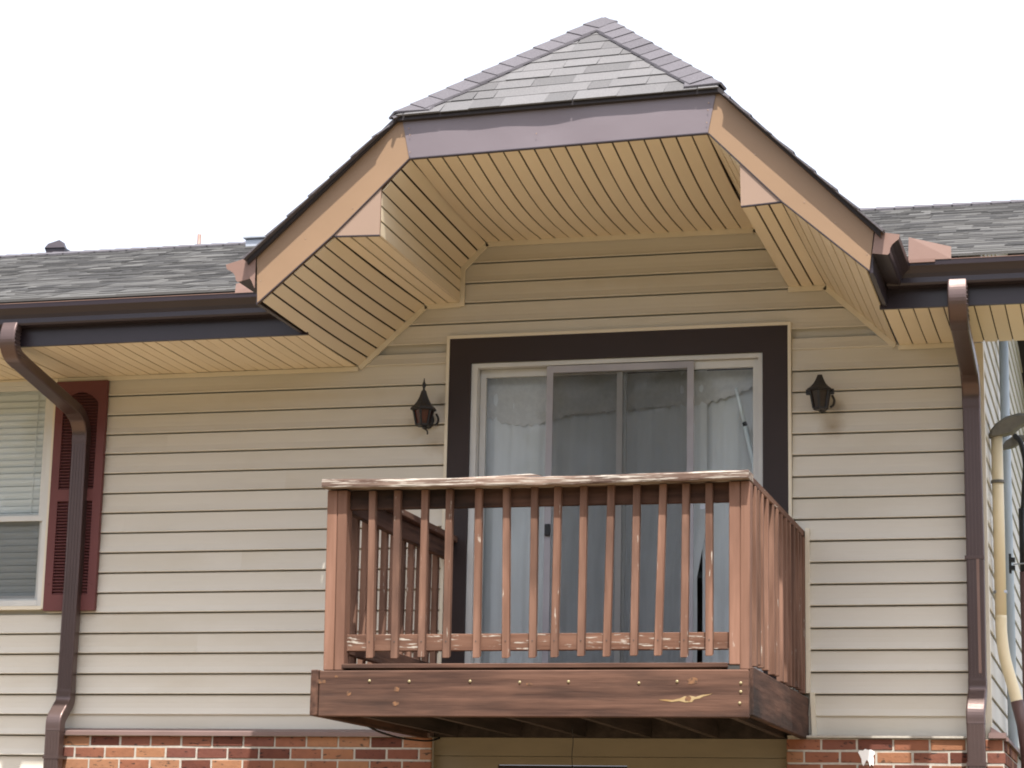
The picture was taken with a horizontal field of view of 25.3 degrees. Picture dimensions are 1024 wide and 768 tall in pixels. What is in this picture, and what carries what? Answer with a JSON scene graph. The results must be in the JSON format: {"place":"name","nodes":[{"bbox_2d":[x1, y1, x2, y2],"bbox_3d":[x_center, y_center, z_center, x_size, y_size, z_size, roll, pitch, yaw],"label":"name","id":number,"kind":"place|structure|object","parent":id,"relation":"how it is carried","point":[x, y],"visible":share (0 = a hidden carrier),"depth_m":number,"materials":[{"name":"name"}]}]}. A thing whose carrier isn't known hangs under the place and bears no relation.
{"place":"outdoors","nodes":[
{"label":"outdoors","id":0,"kind":"place"},
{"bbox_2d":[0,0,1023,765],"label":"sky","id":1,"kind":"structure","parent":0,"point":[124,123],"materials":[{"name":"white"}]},
{"label":"ground","id":2,"kind":"structure","parent":0,"visible":0},
{"bbox_2d":[0,17,1023,767],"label":"apartment building","id":3,"kind":"structure","parent":2,"relation":"on","point":[604,195],"depth_m":13.68,"materials":[{"name":"plastic"}]},
{"bbox_2d":[0,378,58,609],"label":"window","id":4,"kind":"structure","parent":3,"relation":"in","point":[35,602],"depth_m":14.63,"materials":[{"name":"beige plastic"}]},
{"bbox_2d":[0,391,45,595],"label":"window blind","id":5,"kind":"object","parent":4,"relation":"attached to","point":[22,413],"depth_m":14.77,"materials":[{"name":"white plastic"}]},
{"bbox_2d":[0,322,90,767],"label":"downspout","id":6,"kind":"object","parent":3,"relation":"attached to","point":[20,362],"visible":1,"depth_m":14.30,"materials":[{"name":"brown metal"}]},
{"bbox_2d":[45,240,69,252],"bbox_3d":[-3.739,-1.038,18.925,0.190,0.278,0.250,-2,-12,15],"label":"roof vent","id":7,"kind":"object","parent":3,"relation":"on","point":[58,246],"visible":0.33,"depth_m":18.84,"materials":[{"name":"grey metal"}]},
{"bbox_2d":[197,234,200,243],"bbox_3d":[-2.576,-1.059,18.744,0.120,0.350,0.114,-2,-12,15],"label":"vent pipe","id":8,"kind":"object","parent":3,"relation":"on","point":[198,238],"visible":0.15,"depth_m":18.76,"materials":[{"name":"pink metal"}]},
{"bbox_2d":[243,234,265,245],"bbox_3d":[-1.984,-1.054,17.955,0.210,0.195,0.220,-2,-12,15],"label":"roof vent","id":9,"kind":"object","parent":3,"relation":"on","point":[253,240],"visible":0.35,"depth_m":17.88,"materials":[{"name":"metal"}]},
{"bbox_2d":[410,378,438,434],"bbox_3d":[-0.535,0.139,13.987,0.153,0.352,0.190,-2,-12,15],"label":"wall lantern","id":10,"kind":"object","parent":3,"relation":"attached to","point":[422,408],"depth_m":13.94,"materials":[{"name":"black metal"}]},
{"bbox_2d":[310,470,808,738],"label":"balcony","id":11,"kind":"structure","parent":3,"relation":"attached to","point":[389,686],"depth_m":11.66,"materials":[{"name":"brown wood"}]},
{"bbox_2d":[366,726,439,741],"bbox_3d":[-0.628,2.010,13.062,0.039,0.043,1.154,-3,-13,18],"label":"cable","id":12,"kind":"object","parent":11,"relation":"attached to","point":[384,733],"visible":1,"depth_m":13.08,"materials":[{"name":"black rubber"}]},
{"bbox_2d":[481,370,706,662],"bbox_3d":[0.485,0.900,13.828,1.415,1.955,0.057,-2,-12,15],"label":"curtain","id":13,"kind":"object","parent":3,"relation":"hanging from","point":[583,444],"visible":0.56,"depth_m":13.84,"materials":[{"name":"white fabric"}]},
{"bbox_2d":[465,353,762,671],"bbox_3d":[0.616,0.848,13.668,1.804,2.034,0.140,-2,-12,15],"label":"sliding door","id":14,"kind":"structure","parent":3,"relation":"in","point":[481,372],"depth_m":13.75,"materials":[{"name":"white plastic"}]},
{"bbox_2d":[487,369,752,426],"bbox_3d":[0.677,0.090,13.932,1.790,0.311,0.010,-2,-12,15],"label":"valance","id":15,"kind":"object","parent":3,"relation":"attached to","point":[584,394],"visible":0.94,"depth_m":13.98,"materials":[{"name":"fabric"}]},
{"bbox_2d":[702,386,752,662],"bbox_3d":[1.343,0.873,13.618,0.418,1.955,0.039,-2,-12,16],"label":"curtain","id":16,"kind":"object","parent":3,"relation":"hanging from","point":[727,448],"visible":0.29,"depth_m":13.70,"materials":[{"name":"white fabric"}]},
{"bbox_2d":[735,388,752,469],"bbox_3d":[1.402,0.905,13.505,0.173,1.807,0.031,-2,-12,15],"label":"pole","id":17,"kind":"object","parent":3,"relation":"on","point":[747,437],"visible":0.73,"depth_m":13.63,"materials":[{"name":"white metal"}]},
{"bbox_2d":[806,374,835,412],"bbox_3d":[1.806,0.057,13.363,0.164,0.221,0.190,-2,-12,15],"label":"wall lantern","id":18,"kind":"object","parent":3,"relation":"attached to","point":[819,391],"depth_m":13.32,"materials":[{"name":"black metal"}]},
{"bbox_2d":[947,279,987,767],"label":"downspout","id":19,"kind":"object","parent":3,"relation":"attached to","point":[962,336],"visible":1,"depth_m":12.87,"materials":[{"name":"brown metal"}]},
{"bbox_2d":[988,413,1023,767],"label":"service pipe","id":20,"kind":"object","parent":3,"relation":"attached to","point":[1009,425],"visible":1,"depth_m":13.47,"materials":[{"name":"beige metal"}]},
{"bbox_2d":[999,341,1023,758],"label":"service pipe","id":21,"kind":"object","parent":3,"relation":"attached to","point":[1009,443],"visible":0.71,"depth_m":14.56,"materials":[{"name":"grey metal"}]},
{"bbox_2d":[1009,554,1023,573],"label":"service bracket","id":22,"kind":"object","parent":3,"relation":"attached to","point":[1011,566],"visible":1,"depth_m":14.14,"materials":[{"name":"black plastic"}]},
{"bbox_2d":[1013,433,1023,700],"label":"service cable","id":23,"kind":"object","parent":3,"relation":"attached to","point":[1021,509],"visible":0.99,"depth_m":14.25,"materials":[{"name":"black rubber"}]}
]}

